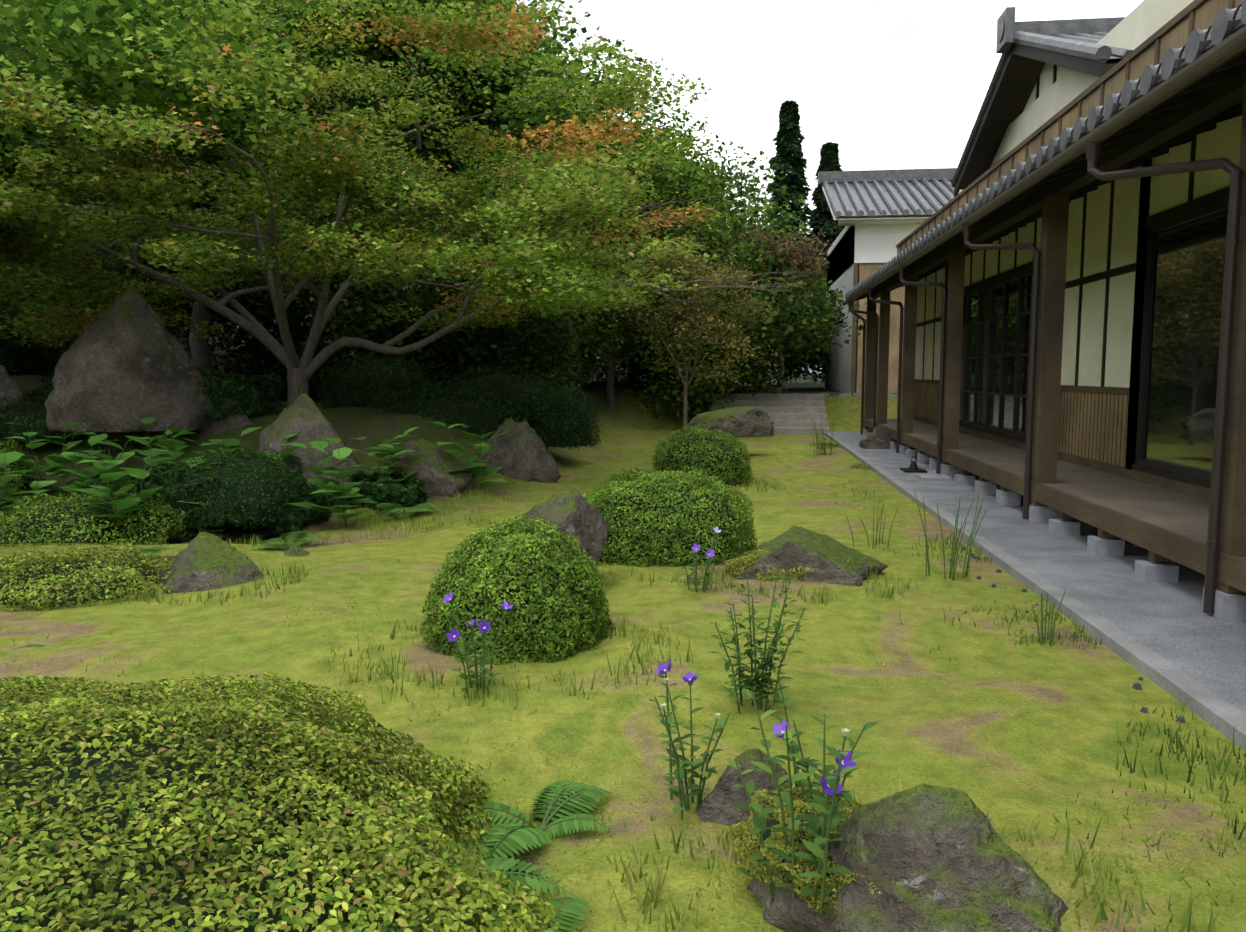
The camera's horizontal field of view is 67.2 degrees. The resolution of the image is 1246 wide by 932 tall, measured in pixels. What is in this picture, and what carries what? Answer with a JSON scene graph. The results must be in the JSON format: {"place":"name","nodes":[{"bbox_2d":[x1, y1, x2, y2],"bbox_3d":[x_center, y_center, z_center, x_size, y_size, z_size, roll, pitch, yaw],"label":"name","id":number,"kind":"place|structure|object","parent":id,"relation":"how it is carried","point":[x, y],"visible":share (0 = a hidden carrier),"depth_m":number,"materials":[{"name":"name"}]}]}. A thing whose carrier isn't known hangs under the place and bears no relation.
{"place":"outdoors","nodes":[
{"label":"outdoors","id":0,"kind":"place"},
{"bbox_2d":[0,171,1245,931],"bbox_3d":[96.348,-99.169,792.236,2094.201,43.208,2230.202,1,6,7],"label":"ground","id":1,"kind":"structure","parent":0,"point":[1006,725],"depth_m":4.81,"materials":[{"name":"green plant"}]},
{"bbox_2d":[0,365,24,406],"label":"rock","id":2,"kind":"object","parent":1,"relation":"on","point":[10,387],"visible":0.35,"depth_m":12.97,"materials":[{"name":"grey stone"}]},
{"bbox_2d":[0,439,47,497],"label":"shrub","id":3,"kind":"object","parent":1,"relation":"on","point":[17,465],"visible":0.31,"depth_m":11.57,"materials":[{"name":"green plant"}]},
{"bbox_2d":[13,644,44,647],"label":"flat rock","id":4,"kind":"object","parent":1,"relation":"on","point":[34,645],"visible":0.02,"depth_m":5.40,"materials":[{"name":"stone"}]},
{"bbox_2d":[0,451,62,523],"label":"leaf plant","id":5,"kind":"object","parent":1,"relation":"on","point":[8,500],"visible":0.83,"depth_m":9.60,"materials":[{"name":"green plant"}]},
{"bbox_2d":[0,291,67,376],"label":"undergrowth","id":6,"kind":"object","parent":1,"relation":"on","point":[16,359],"visible":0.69,"depth_m":15.10,"materials":[{"name":"green plant"}]},
{"bbox_2d":[0,30,87,252],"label":"tree","id":7,"kind":"object","parent":1,"relation":"on","point":[10,171],"visible":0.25,"depth_m":11.80,"materials":[{"name":"green plant"}]},
{"bbox_2d":[2,420,96,496],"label":"leaf plant","id":8,"kind":"object","parent":1,"relation":"on","point":[55,459],"visible":0.75,"depth_m":11.55,"materials":[{"name":"green plant"}]},
{"bbox_2d":[0,381,100,445],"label":"undergrowth","id":9,"kind":"object","parent":1,"relation":"on","point":[31,410],"visible":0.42,"depth_m":12.74,"materials":[{"name":"green plant"}]},
{"bbox_2d":[0,542,173,611],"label":"shrub","id":10,"kind":"object","parent":1,"relation":"on","point":[74,580],"visible":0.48,"depth_m":6.63,"materials":[{"name":"green plant"}]},
{"bbox_2d":[0,492,206,547],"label":"shrub","id":11,"kind":"object","parent":1,"relation":"on","point":[65,522],"visible":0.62,"depth_m":8.90,"materials":[{"name":"green plant"}]},
{"bbox_2d":[58,434,152,503],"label":"leaf plant","id":12,"kind":"object","parent":1,"relation":"on","point":[92,440],"visible":0.58,"depth_m":10.50,"materials":[{"name":"green plant"}]},
{"bbox_2d":[72,449,170,538],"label":"leaf plant","id":13,"kind":"object","parent":1,"relation":"on","point":[123,505],"visible":0.81,"depth_m":8.92,"materials":[{"name":"green plant"}]},
{"bbox_2d":[77,466,179,509],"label":"undergrowth","id":14,"kind":"object","parent":1,"relation":"on","point":[150,481],"visible":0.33,"depth_m":9.93,"materials":[{"name":"green plant"}]},
{"bbox_2d":[44,286,213,432],"bbox_3d":[-6.675,-1.462,12.649,1.914,1.937,1.653,1,6,7],"label":"standing rock","id":15,"kind":"object","parent":1,"relation":"on","point":[125,363],"visible":0.94,"depth_m":12.23,"materials":[{"name":"grey stone"}]},
{"bbox_2d":[44,15,214,315],"bbox_3d":[-10.697,-6.914,22.079,5.528,10.296,7.476,1,6,7],"label":"tree","id":16,"kind":"object","parent":1,"relation":"on","point":[100,196],"depth_m":20.73,"materials":[{"name":"green plant"}]},
{"bbox_2d":[90,546,179,563],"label":"fern","id":17,"kind":"object","parent":1,"relation":"on","point":[153,549],"visible":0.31,"depth_m":7.75,"materials":[{"name":"green plant"}]},
{"bbox_2d":[125,418,192,475],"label":"leaf plant","id":18,"kind":"object","parent":1,"relation":"on","point":[179,446],"visible":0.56,"depth_m":11.88,"materials":[{"name":"green plant"}]},
{"bbox_2d":[126,429,196,481],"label":"leaf plant","id":19,"kind":"object","parent":1,"relation":"on","point":[166,453],"visible":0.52,"depth_m":10.96,"materials":[{"name":"green plant"}]},
{"bbox_2d":[0,0,326,184],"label":"tree","id":20,"kind":"object","parent":1,"relation":"on","point":[89,23],"visible":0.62,"depth_m":10.16,"materials":[{"name":"green plant"}]},
{"bbox_2d":[136,448,228,531],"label":"leaf plant","id":21,"kind":"object","parent":1,"relation":"on","point":[153,453],"visible":0.35,"depth_m":9.87,"materials":[{"name":"green plant"}]},
{"bbox_2d":[39,0,358,376],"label":"tree","id":22,"kind":"object","parent":1,"relation":"on","point":[200,351],"visible":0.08,"depth_m":17.66,"materials":[{"name":"green plant"}]},
{"bbox_2d":[160,532,262,593],"bbox_3d":[-3.063,0.735,6.988,0.689,0.427,0.793,-4,7,-34],"label":"rock","id":23,"kind":"object","parent":1,"relation":"on","point":[203,561],"visible":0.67,"depth_m":6.83,"materials":[{"name":"grey stone"}]},
{"bbox_2d":[180,427,261,463],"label":"leaf plant","id":24,"kind":"object","parent":1,"relation":"on","point":[227,444],"visible":0.29,"depth_m":11.59,"materials":[{"name":"green plant"}]},
{"bbox_2d":[199,400,252,436],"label":"mound rock","id":25,"kind":"object","parent":1,"relation":"on","point":[227,424],"visible":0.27,"depth_m":13.05,"materials":[{"name":"grey stone"}]},
{"bbox_2d":[159,447,315,527],"bbox_3d":[-4.181,0.170,10.250,1.582,0.770,1.665,1,6,7],"label":"shrub","id":26,"kind":"object","parent":1,"relation":"on","point":[252,489],"visible":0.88,"depth_m":9.70,"materials":[{"name":"green plant"}]},
{"bbox_2d":[194,365,285,420],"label":"shrub","id":27,"kind":"object","parent":1,"relation":"on","point":[250,400],"visible":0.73,"depth_m":13.37,"materials":[{"name":"green plant"}]},
{"bbox_2d":[0,672,559,931],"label":"azalea","id":28,"kind":"object","parent":1,"relation":"on","point":[166,815],"visible":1,"depth_m":2.54,"materials":[{"name":"green plant"}]},
{"bbox_2d":[223,481,336,531],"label":"shrub","id":29,"kind":"object","parent":1,"relation":"on","point":[307,517],"visible":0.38,"depth_m":10.00,"materials":[{"name":"green plant"}]},
{"bbox_2d":[256,430,305,478],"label":"leaf plant","id":30,"kind":"object","parent":1,"relation":"on","point":[285,453],"visible":0.1,"depth_m":10.61,"materials":[{"name":"green plant"}]},
{"bbox_2d":[251,531,329,551],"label":"fern","id":31,"kind":"object","parent":1,"relation":"on","point":[299,536],"visible":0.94,"depth_m":8.76,"materials":[{"name":"green plant"}]},
{"bbox_2d":[0,247,591,402],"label":"woodland edge","id":32,"kind":"object","parent":1,"relation":"on","point":[257,365],"visible":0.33,"depth_m":18.94,"materials":[{"name":"green plant"}]},
{"bbox_2d":[284,546,309,556],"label":"rock","id":33,"kind":"object","parent":1,"relation":"on","point":[296,550],"visible":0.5,"depth_m":8.03,"materials":[{"name":"grey stone"}]},
{"bbox_2d":[0,0,604,369],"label":"tree","id":34,"kind":"object","parent":1,"relation":"on","point":[558,47],"visible":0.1,"depth_m":17.93,"materials":[{"name":"green plant"}]},
{"bbox_2d":[259,393,365,500],"bbox_3d":[-3.664,-0.123,11.178,1.196,1.492,1.265,-5,8,-41],"label":"boulder","id":35,"kind":"object","parent":1,"relation":"on","point":[304,416],"visible":0.38,"depth_m":10.92,"materials":[{"name":"grey stone"}]},
{"bbox_2d":[272,0,362,340],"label":"tree","id":36,"kind":"object","parent":1,"relation":"on","point":[341,98],"depth_m":29.72,"materials":[{"name":"green plant"}]},
{"bbox_2d":[281,438,376,529],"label":"leaf plant","id":37,"kind":"object","parent":1,"relation":"on","point":[343,490],"visible":0.96,"depth_m":9.75,"materials":[{"name":"green plant"}]},
{"bbox_2d":[318,355,434,408],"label":"mound shrub","id":38,"kind":"object","parent":1,"relation":"on","point":[362,385],"visible":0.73,"depth_m":15.43,"materials":[{"name":"green plant"}]},
{"bbox_2d":[362,918,400,931],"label":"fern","id":39,"kind":"object","parent":1,"relation":"on","point":[380,920],"visible":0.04,"depth_m":2.47,"materials":[{"name":"green plant"}]},
{"bbox_2d":[336,470,428,510],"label":"shrub","id":40,"kind":"object","parent":1,"relation":"on","point":[407,492],"visible":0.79,"depth_m":10.74,"materials":[{"name":"green plant"}]},
{"bbox_2d":[348,425,417,489],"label":"leaf plant","id":41,"kind":"object","parent":1,"relation":"on","point":[387,467],"visible":0.75,"depth_m":11.06,"materials":[{"name":"green plant"}]},
{"bbox_2d":[0,0,811,407],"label":"japanese maple","id":42,"kind":"object","parent":1,"relation":"on","point":[528,272],"visible":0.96,"depth_m":11.98,"materials":[{"name":"green plant"}]},
{"bbox_2d":[375,503,449,519],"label":"fern","id":43,"kind":"object","parent":1,"relation":"on","point":[413,510],"visible":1,"depth_m":10.19,"materials":[{"name":"green plant"}]},
{"bbox_2d":[375,438,472,496],"bbox_3d":[-2.677,0.050,11.964,1.505,0.810,1.350,-1,6,-11],"label":"boulder","id":44,"kind":"object","parent":1,"relation":"on","point":[431,463],"visible":0.4,"depth_m":11.53,"materials":[{"name":"grey stone"}]},
{"bbox_2d":[331,0,536,385],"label":"tree","id":45,"kind":"object","parent":1,"relation":"on","point":[346,52],"visible":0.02,"depth_m":26.21,"materials":[{"name":"green plant"}]},
{"bbox_2d":[18,0,866,385],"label":"tree","id":46,"kind":"object","parent":1,"relation":"on","point":[802,318],"visible":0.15,"depth_m":25.23,"materials":[{"name":"green plant"}]},
{"bbox_2d":[364,386,521,441],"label":"mound shrub","id":47,"kind":"object","parent":1,"relation":"on","point":[480,419],"visible":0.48,"depth_m":14.22,"materials":[{"name":"green plant"}]},
{"bbox_2d":[320,0,593,377],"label":"tree","id":48,"kind":"object","parent":1,"relation":"on","point":[421,143],"visible":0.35,"depth_m":18.65,"materials":[{"name":"green plant"}]},
{"bbox_2d":[432,414,509,488],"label":"leaf plant","id":49,"kind":"object","parent":1,"relation":"on","point":[477,466],"visible":0.81,"depth_m":11.88,"materials":[{"name":"green plant"}]},
{"bbox_2d":[370,841,577,931],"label":"fern","id":50,"kind":"object","parent":1,"relation":"on","point":[513,868],"visible":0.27,"depth_m":2.74,"materials":[{"name":"green plant"}]},
{"bbox_2d":[443,591,512,695],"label":"bellflower","id":51,"kind":"object","parent":1,"relation":"on","point":[483,628],"visible":0.94,"depth_m":4.57,"materials":[{"name":"green plant"}]},
{"bbox_2d":[410,363,564,420],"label":"shrub","id":52,"kind":"object","parent":1,"relation":"on","point":[515,394],"visible":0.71,"depth_m":15.03,"materials":[{"name":"green plant"}]},
{"bbox_2d":[420,512,614,665],"bbox_3d":[-0.598,0.701,5.467,1.092,0.841,1.096,1,6,7],"label":"round shrub","id":53,"kind":"object","parent":1,"relation":"on","point":[543,587],"visible":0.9,"depth_m":5.13,"materials":[{"name":"green plant"}]},
{"bbox_2d":[477,417,560,482],"bbox_3d":[-1.476,-0.205,13.096,1.159,0.962,0.750,1,6,7],"label":"boulder","id":54,"kind":"object","parent":1,"relation":"on","point":[521,452],"visible":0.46,"depth_m":12.93,"materials":[{"name":"grey stone"}]},
{"bbox_2d":[442,780,616,859],"bbox_3d":[-0.281,1.206,3.190,0.699,0.093,0.449,-4,7,-32],"label":"fern","id":55,"kind":"object","parent":1,"relation":"on","point":[568,801],"visible":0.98,"depth_m":3.19,"materials":[{"name":"green plant"}]},
{"bbox_2d":[494,897,589,931],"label":"fern","id":56,"kind":"object","parent":1,"relation":"on","point":[572,912],"visible":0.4,"depth_m":2.62,"materials":[{"name":"green plant"}]},
{"bbox_2d":[457,82,647,394],"bbox_3d":[-1.971,-5.721,24.151,6.160,8.378,4.957,-4,7,-38],"label":"tree","id":57,"kind":"object","parent":1,"relation":"on","point":[601,146],"visible":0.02,"depth_m":23.51,"materials":[{"name":"green plant"}]},
{"bbox_2d":[508,488,609,582],"bbox_3d":[-0.568,0.647,6.777,1.045,0.988,0.902,-3,6,-28],"label":"pointed rock","id":58,"kind":"object","parent":1,"relation":"on","point":[573,514],"visible":0.29,"depth_m":6.65,"materials":[{"name":"grey stone"}]},
{"bbox_2d":[518,383,600,449],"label":"mound shrub","id":59,"kind":"object","parent":1,"relation":"on","point":[563,421],"visible":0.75,"depth_m":14.94,"materials":[{"name":"green plant"}]},
{"bbox_2d":[308,68,826,369],"bbox_3d":[-2.715,-11.279,42.638,28.054,14.895,17.858,1,6,7],"label":"tree","id":60,"kind":"object","parent":1,"relation":"on","point":[678,111],"visible":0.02,"depth_m":37.12,"materials":[{"name":"green plant"}]},
{"bbox_2d":[435,131,802,419],"bbox_3d":[-0.533,-5.284,26.663,11.005,7.836,6.235,1,6,7],"label":"tree","id":61,"kind":"object","parent":1,"relation":"on","point":[603,345],"visible":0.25,"depth_m":25.09,"materials":[{"name":"green plant"}]},
{"bbox_2d":[412,108,838,383],"bbox_3d":[0.114,-7.772,34.127,17.240,9.513,9.610,1,6,7],"label":"tree","id":62,"kind":"object","parent":1,"relation":"on","point":[813,363],"visible":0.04,"depth_m":32.59,"materials":[{"name":"green plant"}]},
{"bbox_2d":[563,112,690,406],"bbox_3d":[-0.861,-5.579,26.145,5.527,7.986,4.947,1,6,7],"label":"tree","id":63,"kind":"object","parent":1,"relation":"on","point":[610,372],"visible":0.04,"depth_m":24.78,"materials":[{"name":"green plant"}]},
{"bbox_2d":[583,467,756,566],"bbox_3d":[0.350,0.457,8.056,1.624,0.885,1.268,1,6,7],"label":"wide shrub","id":64,"kind":"object","parent":1,"relation":"on","point":[653,520],"visible":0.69,"depth_m":7.62,"materials":[{"name":"green plant"}]},
{"bbox_2d":[616,118,734,386],"bbox_3d":[0.835,-6.205,28.316,5.032,7.889,4.082,1,6,7],"label":"tree","id":65,"kind":"object","parent":1,"relation":"on","point":[695,174],"visible":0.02,"depth_m":27.23,"materials":[{"name":"green plant"}]},
{"bbox_2d":[601,233,777,437],"bbox_3d":[1.357,-2.811,21.019,4.285,4.754,2.898,1,6,7],"label":"tree","id":66,"kind":"object","parent":1,"relation":"on","point":[687,295],"visible":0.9,"depth_m":20.67,"materials":[{"name":"green plant"}]},
{"bbox_2d":[649,660,734,820],"bbox_3d":[0.193,0.983,3.310,0.334,0.534,0.328,-3,6,-27],"label":"bellflower","id":67,"kind":"object","parent":1,"relation":"on","point":[682,772],"visible":0.94,"depth_m":3.33,"materials":[{"name":"green plant"}]},
{"bbox_2d":[674,526,720,592],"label":"bellflower","id":68,"kind":"object","parent":1,"relation":"on","point":[695,547],"visible":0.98,"depth_m":6.60,"materials":[{"name":"green plant"}]},
{"bbox_2d":[651,425,752,487],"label":"shrub","id":69,"kind":"object","parent":1,"relation":"on","point":[717,457],"visible":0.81,"depth_m":12.91,"materials":[{"name":"green plant"}]},
{"bbox_2d":[680,406,774,437],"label":"rock","id":70,"kind":"object","parent":1,"relation":"on","point":[748,421],"visible":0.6,"depth_m":16.83,"materials":[{"name":"stone"}]},
{"bbox_2d":[697,748,792,825],"bbox_3d":[0.440,1.138,3.325,0.402,0.256,0.305,-3,6,-25],"label":"foreground rock","id":71,"kind":"object","parent":1,"relation":"on","point":[721,798],"visible":0.54,"depth_m":3.27,"materials":[{"name":"grey stone"}]},
{"bbox_2d":[710,564,807,715],"bbox_3d":[0.609,0.805,4.296,0.432,0.654,0.480,1,6,7],"label":"tall herb","id":72,"kind":"object","parent":1,"relation":"on","point":[761,684],"visible":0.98,"depth_m":4.25,"materials":[{"name":"green plant"}]},
{"bbox_2d":[711,394,829,434],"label":"stone steps","id":73,"kind":"structure","parent":1,"relation":"on","point":[788,414],"depth_m":24.68,"materials":[{"name":"grey stone"}]},
{"bbox_2d":[721,223,832,393],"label":"tree","id":74,"kind":"object","parent":1,"relation":"on","point":[808,258],"visible":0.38,"depth_m":25.50,"materials":[{"name":"green plant"}]},
{"bbox_2d":[757,291,796,388],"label":"tree","id":75,"kind":"object","parent":1,"relation":"on","point":[760,386],"depth_m":32.42,"materials":[{"name":"green plant"}]},
{"bbox_2d":[764,100,816,382],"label":"cypress","id":76,"kind":"object","parent":1,"relation":"on","point":[789,138],"visible":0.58,"depth_m":49.40,"materials":[{"name":"green plant"}]},
{"bbox_2d":[735,525,887,585],"bbox_3d":[1.409,0.712,7.184,1.212,0.473,0.776,2,6,16],"label":"mossy rock","id":77,"kind":"object","parent":1,"relation":"on","point":[797,546],"visible":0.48,"depth_m":6.90,"materials":[{"name":"stone"}]},
{"bbox_2d":[722,548,853,582],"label":"ground cover","id":78,"kind":"object","parent":77,"relation":"on","point":[747,560],"visible":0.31,"depth_m":7.01,"materials":[{"name":"green plant"}]},
{"bbox_2d":[808,413,835,455],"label":"weed","id":79,"kind":"object","parent":1,"relation":"on","point":[824,445],"visible":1,"depth_m":17.68,"materials":[{"name":"green plant"}]},
{"bbox_2d":[807,142,844,382],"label":"cypress","id":80,"kind":"object","parent":1,"relation":"on","point":[825,222],"visible":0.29,"depth_m":52.20,"materials":[{"name":"green plant"}]},
{"bbox_2d":[846,501,900,548],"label":"clump","id":81,"kind":"object","parent":1,"relation":"on","point":[879,539],"visible":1,"depth_m":8.40,"materials":[{"name":"green plant"}]},
{"bbox_2d":[818,168,959,396],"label":"store house","id":82,"kind":"structure","parent":1,"relation":"on","point":[879,215],"depth_m":26.66,"materials":[{"name":"paint"}]},
{"bbox_2d":[747,784,1067,931],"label":"foreground rock","id":83,"kind":"object","parent":1,"relation":"on","point":[926,858],"visible":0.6,"depth_m":2.46,"materials":[{"name":"grey stone"}]},
{"bbox_2d":[727,689,871,931],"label":"bellflower","id":84,"kind":"object","parent":83,"relation":"on","point":[831,787],"visible":0.9,"depth_m":2.60,"materials":[{"name":"green plant"}]},
{"bbox_2d":[727,787,881,920],"bbox_3d":[0.642,1.094,2.749,0.498,0.183,0.747,-5,8,-43],"label":"plant","id":85,"kind":"object","parent":83,"relation":"on","point":[773,819],"visible":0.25,"depth_m":2.71,"materials":[{"name":"green plant"}]},
{"bbox_2d":[772,682,878,806],"bbox_3d":[0.601,0.949,2.965,0.273,0.465,0.363,-3,6,-26],"label":"bellflower","id":86,"kind":"object","parent":85,"relation":"on","point":[803,764],"visible":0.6,"depth_m":3.02,"materials":[{"name":"green plant"}]},
{"bbox_2d":[912,491,986,580],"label":"clump","id":87,"kind":"object","parent":1,"relation":"on","point":[952,565],"visible":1,"depth_m":7.08,"materials":[{"name":"green plant"}]},
{"bbox_2d":[824,432,1245,750],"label":"stone walkway","id":88,"kind":"structure","parent":1,"relation":"on","point":[1174,640],"depth_m":6.35,"materials":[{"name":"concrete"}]},
{"bbox_2d":[859,425,891,448],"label":"rock","id":89,"kind":"object","parent":88,"relation":"on","point":[879,437],"visible":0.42,"depth_m":18.38,"materials":[{"name":"grey stone"}]},
{"bbox_2d":[900,456,926,472],"bbox_3d":[4.400,-0.038,14.180,0.320,0.235,0.440,1,6,7],"label":"iron weight","id":90,"kind":"object","parent":88,"relation":"on","point":[913,468],"visible":1,"depth_m":14.13,"materials":[{"name":"black metal"}]},
{"bbox_2d":[916,473,951,480],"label":"splash stone","id":91,"kind":"object","parent":88,"relation":"on","point":[931,477],"visible":1,"depth_m":13.04,"materials":[{"name":"grey stone"}]},
{"bbox_2d":[842,0,1245,621],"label":"house","id":92,"kind":"structure","parent":1,"relation":"on","point":[1066,266],"depth_m":9.46,"materials":[{"name":"paint"}]},
{"bbox_2d":[1029,590,1065,645],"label":"kerb weed","id":93,"kind":"object","parent":1,"relation":"on","point":[1041,634],"visible":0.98,"depth_m":5.38,"materials":[{"name":"green plant"}]},
{"bbox_2d":[962,546,1185,722],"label":"pebbles","id":94,"kind":"object","parent":1,"relation":"on","point":[1137,686],"visible":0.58,"depth_m":4.74,"materials":[{"name":"grey stone"}]},
{"bbox_2d":[295,0,1142,372],"label":"sky","id":95,"kind":"structure","parent":0,"point":[896,84],"materials":[{"name":"white"}]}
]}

